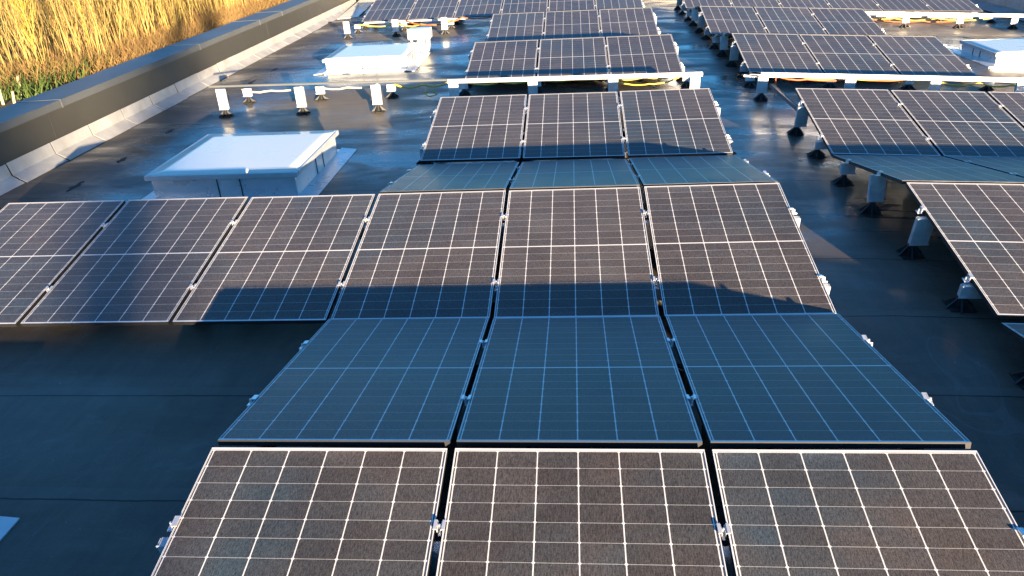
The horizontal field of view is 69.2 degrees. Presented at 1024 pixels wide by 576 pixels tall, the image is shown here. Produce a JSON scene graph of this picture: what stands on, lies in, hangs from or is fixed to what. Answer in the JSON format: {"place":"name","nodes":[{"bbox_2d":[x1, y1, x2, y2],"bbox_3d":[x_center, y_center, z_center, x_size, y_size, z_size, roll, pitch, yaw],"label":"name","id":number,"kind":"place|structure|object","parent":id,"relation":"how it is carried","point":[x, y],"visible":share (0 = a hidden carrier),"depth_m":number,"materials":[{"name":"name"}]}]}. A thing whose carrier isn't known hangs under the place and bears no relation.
{"place":"outdoors","nodes":[
{"label":"outdoors","id":0,"kind":"place"},
{"bbox_2d":[0,0,238,107],"bbox_3d":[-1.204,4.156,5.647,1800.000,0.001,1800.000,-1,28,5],"label":"ground","id":1,"kind":"structure","parent":0,"point":[8,102],"depth_m":44.64,"materials":[{"name":"yellow plant"}]},
{"bbox_2d":[0,46,120,100],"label":"green tussocks","id":2,"kind":"object","parent":1,"relation":"on","point":[27,92],"visible":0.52,"depth_m":32.43,"materials":[{"name":"green plant"}]},
{"bbox_2d":[0,0,265,78],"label":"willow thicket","id":3,"kind":"object","parent":1,"relation":"on","point":[108,9],"visible":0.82,"depth_m":38.63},
{"bbox_2d":[0,0,289,93],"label":"rusty undergrowth","id":4,"kind":"object","parent":1,"relation":"on","point":[197,26],"visible":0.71,"depth_m":38.08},
{"bbox_2d":[0,0,357,195],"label":"parapet wall","id":5,"kind":"structure","parent":1,"relation":"on","point":[44,132],"depth_m":11.50,"materials":[{"name":"concrete"}]},
{"bbox_2d":[970,0,1023,20],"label":"parapet wall","id":6,"kind":"structure","parent":1,"relation":"on","point":[1006,6],"depth_m":19.17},
{"bbox_2d":[0,0,1023,575],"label":"flat roof","id":7,"kind":"structure","parent":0,"point":[110,436],"depth_m":5.41,"materials":[{"name":"rubber"}]},
{"bbox_2d":[156,516,180,553],"bbox_3d":[-1.469,1.192,3.309,0.224,0.430,0.228,-1,28,4],"label":"mounting post","id":8,"kind":"object","parent":7,"relation":"on","point":[161,544],"visible":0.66,"depth_m":3.19,"materials":[{"name":"silver metal"}]},
{"bbox_2d":[151,447,447,575],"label":"solar panel","id":9,"kind":"object","parent":8,"relation":"on","point":[310,512],"visible":1,"depth_m":3.21,"materials":[{"name":"glass"}]},
{"bbox_2d":[215,89,233,117],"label":"mounting post","id":10,"kind":"object","parent":7,"relation":"on","point":[222,99],"visible":1,"depth_m":11.29,"materials":[{"name":"silver metal"}]},
{"bbox_2d":[208,79,446,87],"bbox_3d":[-2.769,-3.056,11.087,3.642,0.024,0.040,0,28,5],"label":"mounting rail","id":11,"kind":"object","parent":10,"relation":"on","point":[321,83],"visible":1,"depth_m":11.07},
{"bbox_2d":[141,130,356,205],"bbox_3d":[-3.051,-1.449,8.675,2.000,0.309,1.920,-1,28,5],"label":"skylight","id":12,"kind":"object","parent":7,"relation":"on","point":[280,164],"visible":0.94,"depth_m":8.23,"materials":[{"name":"plastic"}]},
{"bbox_2d":[299,340,308,350],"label":"mounting post","id":13,"kind":"object","parent":7,"relation":"on","point":[303,344],"visible":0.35,"depth_m":4.79,"materials":[{"name":"silver metal"}]},
{"bbox_2d":[218,317,488,446],"bbox_3d":[-0.789,0.483,4.359,1.134,0.033,1.722,-1,17,5],"label":"solar panel","id":14,"kind":"object","parent":13,"relation":"on","point":[396,382],"visible":1,"depth_m":4.09,"materials":[{"name":"glass"}]},
{"bbox_2d":[338,0,374,18],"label":"solar panel","id":15,"kind":"object","parent":7,"relation":"on","point":[358,8],"visible":0.41,"depth_m":21.84,"materials":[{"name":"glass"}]},
{"bbox_2d":[360,217,369,240],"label":"mounting post","id":16,"kind":"object","parent":7,"relation":"on","point":[366,220],"visible":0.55,"depth_m":6.27,"materials":[{"name":"silver metal"}]},
{"bbox_2d":[173,194,374,324],"bbox_3d":[-1.833,-0.284,5.990,1.134,0.034,1.722,-1,38,5],"label":"solar panel","id":17,"kind":"object","parent":16,"relation":"on","point":[282,260],"visible":0.93,"depth_m":5.85,"materials":[{"name":"glass"}]},
{"bbox_2d":[314,42,430,74],"bbox_3d":[-2.702,-4.541,14.605,1.930,0.254,1.850,-1,28,5],"label":"skylight","id":18,"kind":"object","parent":7,"relation":"on","point":[374,58],"visible":0.98,"depth_m":14.02,"materials":[{"name":"plastic"}]},
{"bbox_2d":[407,27,432,51],"bbox_3d":[-1.912,-5.064,15.264,0.475,0.460,0.760,-1,28,5],"label":"opener box","id":19,"kind":"object","parent":7,"relation":"on","point":[416,33],"visible":0.94,"depth_m":15.26,"materials":[{"name":"plastic"}]},
{"bbox_2d":[429,519,445,575],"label":"mounting post","id":20,"kind":"object","parent":7,"relation":"on","point":[440,528],"visible":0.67,"depth_m":3.11,"materials":[{"name":"silver metal"}]},
{"bbox_2d":[448,83,458,96],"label":"mounting post","id":21,"kind":"object","parent":7,"relation":"on","point":[453,89],"visible":0.38,"depth_m":10.96,"materials":[{"name":"silver metal"}]},
{"bbox_2d":[447,72,702,83],"bbox_3d":[0.887,-3.049,10.771,3.687,0.057,0.045,0,28,5],"label":"mounting rail","id":22,"kind":"object","parent":21,"relation":"on","point":[583,77],"visible":1,"depth_m":10.75,"materials":[{"name":"metal"}]},
{"bbox_2d":[463,70,472,87],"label":"mounting post","id":23,"kind":"object","parent":7,"relation":"on","point":[469,85],"visible":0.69,"depth_m":12.27,"materials":[{"name":"silver metal"}]},
{"bbox_2d":[465,40,537,78],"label":"solar panel","id":24,"kind":"object","parent":23,"relation":"on","point":[501,59],"visible":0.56,"depth_m":12.55,"materials":[{"name":"glass"}]},
{"bbox_2d":[451,395,488,461],"bbox_3d":[-0.231,0.757,4.012,0.224,0.422,0.228,0,28,7],"label":"mounting post","id":25,"kind":"object","parent":7,"relation":"on","point":[466,400],"visible":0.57,"depth_m":4.01,"materials":[{"name":"silver metal"}]},
{"bbox_2d":[456,316,701,447],"bbox_3d":[0.371,0.468,4.260,1.134,0.032,1.722,-1,17,5],"label":"solar panel","id":26,"kind":"object","parent":25,"relation":"on","point":[577,381],"visible":1,"depth_m":3.99,"materials":[{"name":"glass"}]},
{"bbox_2d":[491,279,499,316],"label":"mounting post","id":27,"kind":"object","parent":7,"relation":"on","point":[494,297],"visible":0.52,"depth_m":5.49,"materials":[{"name":"silver metal"}]},
{"bbox_2d":[494,187,658,317],"bbox_3d":[0.489,-0.319,5.790,1.134,0.033,1.722,-1,38,5],"label":"solar panel","id":28,"kind":"object","parent":27,"relation":"on","point":[584,252],"visible":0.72,"depth_m":5.67,"materials":[{"name":"glass"}]},
{"bbox_2d":[497,213,506,263],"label":"mounting post","id":29,"kind":"object","parent":7,"relation":"on","point":[501,237],"visible":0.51,"depth_m":6.21,"materials":[{"name":"silver metal"}]},
{"bbox_2d":[331,190,505,320],"bbox_3d":[-0.669,-0.302,5.889,1.134,0.033,1.722,-1,38,5],"label":"solar panel","id":30,"kind":"object","parent":29,"relation":"on","point":[428,255],"visible":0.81,"depth_m":5.77,"materials":[{"name":"glass"}]},
{"bbox_2d":[504,179,513,221],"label":"mounting post","id":31,"kind":"object","parent":7,"relation":"on","point":[507,191],"visible":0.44,"depth_m":7.07,"materials":[{"name":"silver metal"}]},
{"bbox_2d":[510,159,639,189],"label":"solar panel","id":32,"kind":"object","parent":31,"relation":"on","point":[580,174],"visible":0.84,"depth_m":7.12,"materials":[{"name":"glass"}]},
{"bbox_2d":[522,106,528,140],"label":"mounting post","id":33,"kind":"object","parent":7,"relation":"on","point":[524,129],"visible":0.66,"depth_m":9.36,"materials":[{"name":"silver metal"}]},
{"bbox_2d":[420,94,526,162],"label":"solar panel","id":34,"kind":"object","parent":33,"relation":"on","point":[474,128],"visible":1,"depth_m":8.93,"materials":[{"name":"glass"}]},
{"bbox_2d":[605,45,608,64],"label":"mounting post","id":35,"kind":"object","parent":7,"relation":"on","point":[607,55],"visible":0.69,"depth_m":12.77,"materials":[{"name":"silver metal"}]},
{"bbox_2d":[537,37,608,76],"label":"solar panel","id":36,"kind":"object","parent":35,"relation":"on","point":[572,56],"visible":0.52,"depth_m":12.44,"materials":[{"name":"glass"}]},
{"bbox_2d":[618,103,624,136],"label":"mounting post","id":37,"kind":"object","parent":7,"relation":"on","point":[621,118],"visible":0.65,"depth_m":9.25,"materials":[{"name":"silver metal"}]},
{"bbox_2d":[523,92,624,160],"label":"solar panel","id":38,"kind":"object","parent":37,"relation":"on","point":[562,126],"visible":1,"depth_m":8.83,"materials":[{"name":"glass"}]},
{"bbox_2d":[713,101,720,115],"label":"mounting post","id":39,"kind":"object","parent":7,"relation":"on","point":[718,108],"visible":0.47,"depth_m":9.11,"materials":[{"name":"silver plastic"}]},
{"bbox_2d":[620,88,732,157],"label":"solar panel","id":40,"kind":"object","parent":39,"relation":"on","point":[674,123],"visible":0.98,"depth_m":8.73,"materials":[{"name":"glass"}]},
{"bbox_2d":[716,523,734,575],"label":"mounting post","id":41,"kind":"object","parent":7,"relation":"on","point":[722,532],"visible":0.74,"depth_m":3.00,"materials":[{"name":"silver metal"}]},
{"bbox_2d":[753,76,767,101],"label":"mounting post","id":42,"kind":"object","parent":7,"relation":"on","point":[762,84],"visible":1,"depth_m":10.64,"materials":[{"name":"silver metal"}]},
{"bbox_2d":[761,72,1023,81],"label":"mounting rail","id":43,"kind":"object","parent":42,"relation":"on","point":[897,77],"visible":1,"depth_m":10.45,"materials":[{"name":"metal"}]},
{"bbox_2d":[789,207,800,226],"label":"mounting post","id":44,"kind":"object","parent":7,"relation":"on","point":[797,219],"visible":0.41,"depth_m":5.95,"materials":[{"name":"silver metal"}]},
{"bbox_2d":[644,183,836,319],"bbox_3d":[1.655,-0.339,5.688,1.134,0.033,1.722,-1,38,5],"label":"solar panel","id":45,"kind":"object","parent":44,"relation":"on","point":[730,249],"visible":0.84,"depth_m":5.57,"materials":[{"name":"glass"}]},
{"bbox_2d":[787,100,807,135],"bbox_3d":[3.503,-2.089,9.108,0.224,0.410,0.228,-1,28,3],"label":"mounting post","id":46,"kind":"object","parent":7,"relation":"on","point":[801,117],"visible":1,"depth_m":9.08,"materials":[{"name":"silver metal"}]},
{"bbox_2d":[831,159,855,186],"bbox_3d":[3.383,-1.186,7.554,0.224,0.264,0.228,-1,28,3],"label":"mounting post","id":47,"kind":"object","parent":7,"relation":"on","point":[845,170],"visible":0.89,"depth_m":7.55,"materials":[{"name":"silver plastic"}]},
{"bbox_2d":[832,155,1023,183],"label":"solar panel","id":48,"kind":"object","parent":47,"relation":"on","point":[921,169],"visible":0.97,"depth_m":6.91,"materials":[{"name":"glass"}]},
{"bbox_2d":[858,171,885,216],"bbox_3d":[3.324,-0.880,6.818,0.224,0.411,0.228,-1,28,4],"label":"mounting post","id":49,"kind":"object","parent":7,"relation":"on","point":[876,187],"visible":0.9,"depth_m":6.84,"materials":[{"name":"silver metal"}]},
{"bbox_2d":[900,15,909,27],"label":"mounting post","id":50,"kind":"object","parent":7,"relation":"on","point":[905,19],"visible":1,"depth_m":16.61,"materials":[{"name":"silver metal"}]},
{"bbox_2d":[865,11,1023,16],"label":"mounting rail","id":51,"kind":"object","parent":50,"relation":"on","point":[945,14],"visible":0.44,"depth_m":16.49,"materials":[{"name":"metal"}]},
{"bbox_2d":[891,392,933,449],"bbox_3d":[2.107,0.725,3.812,0.224,0.428,0.228,-1,28,5],"label":"mounting post","id":52,"kind":"object","parent":7,"relation":"on","point":[925,396],"visible":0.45,"depth_m":3.73,"materials":[{"name":"silver metal"}]},
{"bbox_2d":[665,314,970,448],"bbox_3d":[1.537,0.450,4.160,1.134,0.035,1.722,-1,17,5],"label":"solar panel","id":53,"kind":"object","parent":52,"relation":"on","point":[797,381],"visible":1,"depth_m":3.88,"materials":[{"name":"glass"}]},
{"bbox_2d":[895,206,932,259],"bbox_3d":[3.261,-0.461,6.016,0.224,0.419,0.228,-1,28,4],"label":"mounting post","id":54,"kind":"object","parent":7,"relation":"on","point":[921,231],"visible":0.95,"depth_m":5.99,"materials":[{"name":"silver plastic"}]},
{"bbox_2d":[942,273,981,313],"bbox_3d":[3.205,0.021,5.276,0.224,0.256,0.228,0,28,7],"label":"mounting post","id":55,"kind":"object","parent":7,"relation":"on","point":[960,302],"visible":0.88,"depth_m":5.25,"materials":[{"name":"silver plastic"}]},
{"bbox_2d":[950,38,1023,67],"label":"skylight","id":56,"kind":"object","parent":7,"relation":"on","point":[1005,53],"visible":0.98,"depth_m":13.29,"materials":[{"name":"plastic"}]},
{"bbox_2d":[1016,527,1023,536],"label":"mounting post","id":57,"kind":"object","parent":7,"relation":"on","point":[1021,531],"visible":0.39,"depth_m":2.92,"materials":[{"name":"silver metal"}]},
{"bbox_2d":[711,449,1023,575],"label":"solar panel","id":58,"kind":"object","parent":57,"relation":"on","point":[866,512],"visible":1,"depth_m":3.03,"materials":[{"name":"glass"}]},
{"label":"mounting post","id":59,"kind":"object","parent":7,"relation":"on","visible":0},
{"bbox_2d":[436,448,727,575],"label":"solar panel","id":60,"kind":"object","parent":59,"relation":"on","point":[572,512],"visible":1,"depth_m":3.12,"materials":[{"name":"glass"}]},
{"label":"mounting post","id":61,"kind":"object","parent":7,"relation":"on","visible":0},
{"bbox_2d":[0,200,125,326],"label":"solar panel","id":62,"kind":"object","parent":61,"relation":"on","point":[43,245],"visible":0.96,"depth_m":6.31,"materials":[{"name":"glass"}]},
{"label":"mounting post","id":63,"kind":"object","parent":7,"relation":"on","visible":0},
{"bbox_2d":[20,197,248,326],"bbox_3d":[-2.995,-0.269,6.088,1.134,0.034,1.722,-1,38,5],"label":"solar panel","id":64,"kind":"object","parent":63,"relation":"on","point":[142,262],"visible":1,"depth_m":5.95,"materials":[{"name":"glass"}]},
{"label":"mounting post","id":65,"kind":"object","parent":7,"relation":"on","visible":0},
{"bbox_2d":[380,162,518,193],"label":"solar panel","id":66,"kind":"object","parent":65,"relation":"on","point":[465,177],"visible":0.86,"depth_m":7.22,"materials":[{"name":"glass"}]},
{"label":"mounting post","id":67,"kind":"object","parent":7,"relation":"on","visible":0},
{"bbox_2d":[629,155,777,187],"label":"solar panel","id":68,"kind":"object","parent":67,"relation":"on","point":[692,170],"visible":0.91,"depth_m":7.04,"materials":[{"name":"glass"}]},
{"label":"mounting post","id":69,"kind":"object","parent":7,"relation":"on","visible":0},
{"bbox_2d":[606,35,682,73],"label":"solar panel","id":70,"kind":"object","parent":69,"relation":"on","point":[642,54],"visible":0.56,"depth_m":12.33,"materials":[{"name":"glass"}]},
{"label":"mounting post","id":71,"kind":"object","parent":7,"relation":"on","visible":0},
{"bbox_2d":[487,12,543,40],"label":"solar panel","id":72,"kind":"object","parent":71,"relation":"on","point":[516,26],"visible":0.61,"depth_m":15.71,"materials":[{"name":"glass"}]},
{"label":"mounting post","id":73,"kind":"object","parent":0,"visible":0},
{"bbox_2d":[544,10,599,38],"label":"solar panel","id":74,"kind":"object","parent":73,"relation":"on","point":[572,24],"visible":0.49,"depth_m":15.61,"materials":[{"name":"glass"}]},
{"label":"mounting post","id":75,"kind":"object","parent":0,"visible":0},
{"bbox_2d":[599,8,658,36],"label":"solar panel","id":76,"kind":"object","parent":75,"relation":"on","point":[627,22],"visible":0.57,"depth_m":15.51,"materials":[{"name":"glass"}]},
{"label":"mounting post","id":77,"kind":"object","parent":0,"visible":0},
{"bbox_2d":[362,0,416,22],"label":"solar panel","id":78,"kind":"object","parent":77,"relation":"on","point":[387,10],"visible":0.86,"depth_m":19.10,"materials":[{"name":"glass"}]},
{"bbox_2d":[408,0,458,19],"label":"solar panel","id":79,"kind":"object","parent":77,"relation":"on","point":[430,9],"visible":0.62,"depth_m":18.94,"materials":[{"name":"glass"}]},
{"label":"mounting post","id":80,"kind":"object","parent":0,"visible":0},
{"bbox_2d":[454,0,502,17],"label":"solar panel","id":81,"kind":"object","parent":80,"relation":"on","point":[475,8],"visible":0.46,"depth_m":18.79,"materials":[{"name":"glass"}]},
{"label":"mounting post","id":82,"kind":"object","parent":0,"visible":0},
{"bbox_2d":[501,0,547,12],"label":"solar panel","id":83,"kind":"object","parent":82,"relation":"on","point":[516,6],"visible":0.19,"depth_m":18.68,"materials":[{"name":"glass"}]},
{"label":"mounting post","id":84,"kind":"object","parent":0,"visible":0},
{"bbox_2d":[549,0,594,10],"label":"solar panel","id":85,"kind":"object","parent":84,"relation":"on","point":[561,5],"visible":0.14,"depth_m":18.52,"materials":[{"name":"glass"}]},
{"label":"mounting post","id":86,"kind":"object","parent":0,"visible":0},
{"bbox_2d":[595,0,642,9],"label":"solar panel","id":87,"kind":"object","parent":86,"relation":"on","point":[608,4],"visible":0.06,"depth_m":18.34,"materials":[{"name":"glass"}]},
{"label":"mounting post","id":88,"kind":"object","parent":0,"visible":0},
{"bbox_2d":[905,182,1023,318],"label":"solar panel","id":89,"kind":"object","parent":88,"relation":"on","point":[979,228],"visible":1,"depth_m":5.66,"materials":[{"name":"glass"}]},
{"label":"mounting post","id":90,"kind":"object","parent":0,"visible":0},
{"bbox_2d":[946,156,1023,177],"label":"solar panel","id":91,"kind":"object","parent":90,"relation":"on","point":[1008,165],"visible":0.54,"depth_m":7.40,"materials":[{"name":"glass"}]},
{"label":"mounting post","id":92,"kind":"object","parent":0,"visible":0},
{"bbox_2d":[795,88,940,155],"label":"solar panel","id":93,"kind":"object","parent":92,"relation":"on","point":[861,122],"visible":0.84,"depth_m":8.55,"materials":[{"name":"glass"}]},
{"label":"mounting post","id":94,"kind":"object","parent":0,"visible":0},
{"bbox_2d":[890,90,1023,156],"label":"solar panel","id":95,"kind":"object","parent":94,"relation":"on","point":[957,123],"visible":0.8,"depth_m":8.54,"materials":[{"name":"glass"}]},
{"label":"mounting post","id":96,"kind":"object","parent":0,"visible":0},
{"bbox_2d":[987,92,1023,127],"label":"solar panel","id":97,"kind":"object","parent":96,"relation":"on","point":[1012,103],"visible":1,"depth_m":8.95,"materials":[{"name":"glass"}]},
{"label":"mounting post","id":98,"kind":"object","parent":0,"visible":0},
{"bbox_2d":[731,33,822,73],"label":"solar panel","id":99,"kind":"object","parent":98,"relation":"on","point":[778,53],"visible":0.88,"depth_m":12.26,"materials":[{"name":"glass"}]},
{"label":"mounting post","id":100,"kind":"object","parent":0,"visible":0},
{"bbox_2d":[799,35,899,74],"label":"solar panel","id":101,"kind":"object","parent":100,"relation":"on","point":[842,54],"visible":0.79,"depth_m":12.19,"materials":[{"name":"glass"}]},
{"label":"mounting post","id":102,"kind":"object","parent":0,"visible":0},
{"bbox_2d":[868,36,977,76],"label":"solar panel","id":103,"kind":"object","parent":102,"relation":"on","point":[920,55],"visible":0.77,"depth_m":12.12,"materials":[{"name":"glass"}]},
{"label":"mounting post","id":104,"kind":"object","parent":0,"visible":0},
{"bbox_2d":[700,6,767,34],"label":"solar panel","id":105,"kind":"object","parent":104,"relation":"on","point":[720,20],"visible":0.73,"depth_m":15.49,"materials":[{"name":"glass"}]},
{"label":"mounting post","id":106,"kind":"object","parent":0,"visible":0},
{"bbox_2d":[754,7,826,33],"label":"solar panel","id":107,"kind":"object","parent":106,"relation":"on","point":[779,20],"visible":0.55,"depth_m":15.46,"materials":[{"name":"glass"}]},
{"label":"mounting post","id":108,"kind":"object","parent":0,"visible":0},
{"bbox_2d":[809,8,885,34],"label":"solar panel","id":109,"kind":"object","parent":108,"relation":"on","point":[833,21],"visible":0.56,"depth_m":15.40,"materials":[{"name":"glass"}]},
{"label":"mounting post","id":110,"kind":"object","parent":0,"visible":0},
{"bbox_2d":[683,0,731,8],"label":"solar panel","id":111,"kind":"object","parent":110,"relation":"on","point":[689,4],"visible":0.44,"depth_m":18.32,"materials":[{"name":"glass"}]},
{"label":"mounting post","id":112,"kind":"object","parent":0,"visible":0},
{"bbox_2d":[730,0,780,6],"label":"solar panel","id":113,"kind":"object","parent":112,"relation":"on","point":[756,3],"depth_m":18.27,"materials":[{"name":"glass"}]},
{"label":"mounting post","id":114,"kind":"object","parent":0,"visible":0},
{"bbox_2d":[777,0,830,7],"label":"solar panel","id":115,"kind":"object","parent":114,"relation":"on","point":[806,3],"depth_m":18.21,"materials":[{"name":"glass"}]},
{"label":"mounting post","id":116,"kind":"object","parent":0,"visible":0},
{"bbox_2d":[825,0,881,10],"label":"solar panel","id":117,"kind":"object","parent":116,"relation":"on","point":[867,5],"visible":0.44,"depth_m":18.11,"materials":[{"name":"glass"}]},
{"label":"mounting post","id":118,"kind":"object","parent":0,"visible":0},
{"bbox_2d":[873,0,932,11],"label":"solar panel","id":119,"kind":"object","parent":118,"relation":"on","point":[905,5],"visible":1,"depth_m":18.01,"materials":[{"name":"glass"}]},
{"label":"mounting post","id":120,"kind":"object","parent":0,"visible":0},
{"bbox_2d":[921,0,982,11],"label":"solar panel","id":121,"kind":"object","parent":120,"relation":"on","point":[951,5],"visible":1,"depth_m":17.94,"materials":[{"name":"glass"}]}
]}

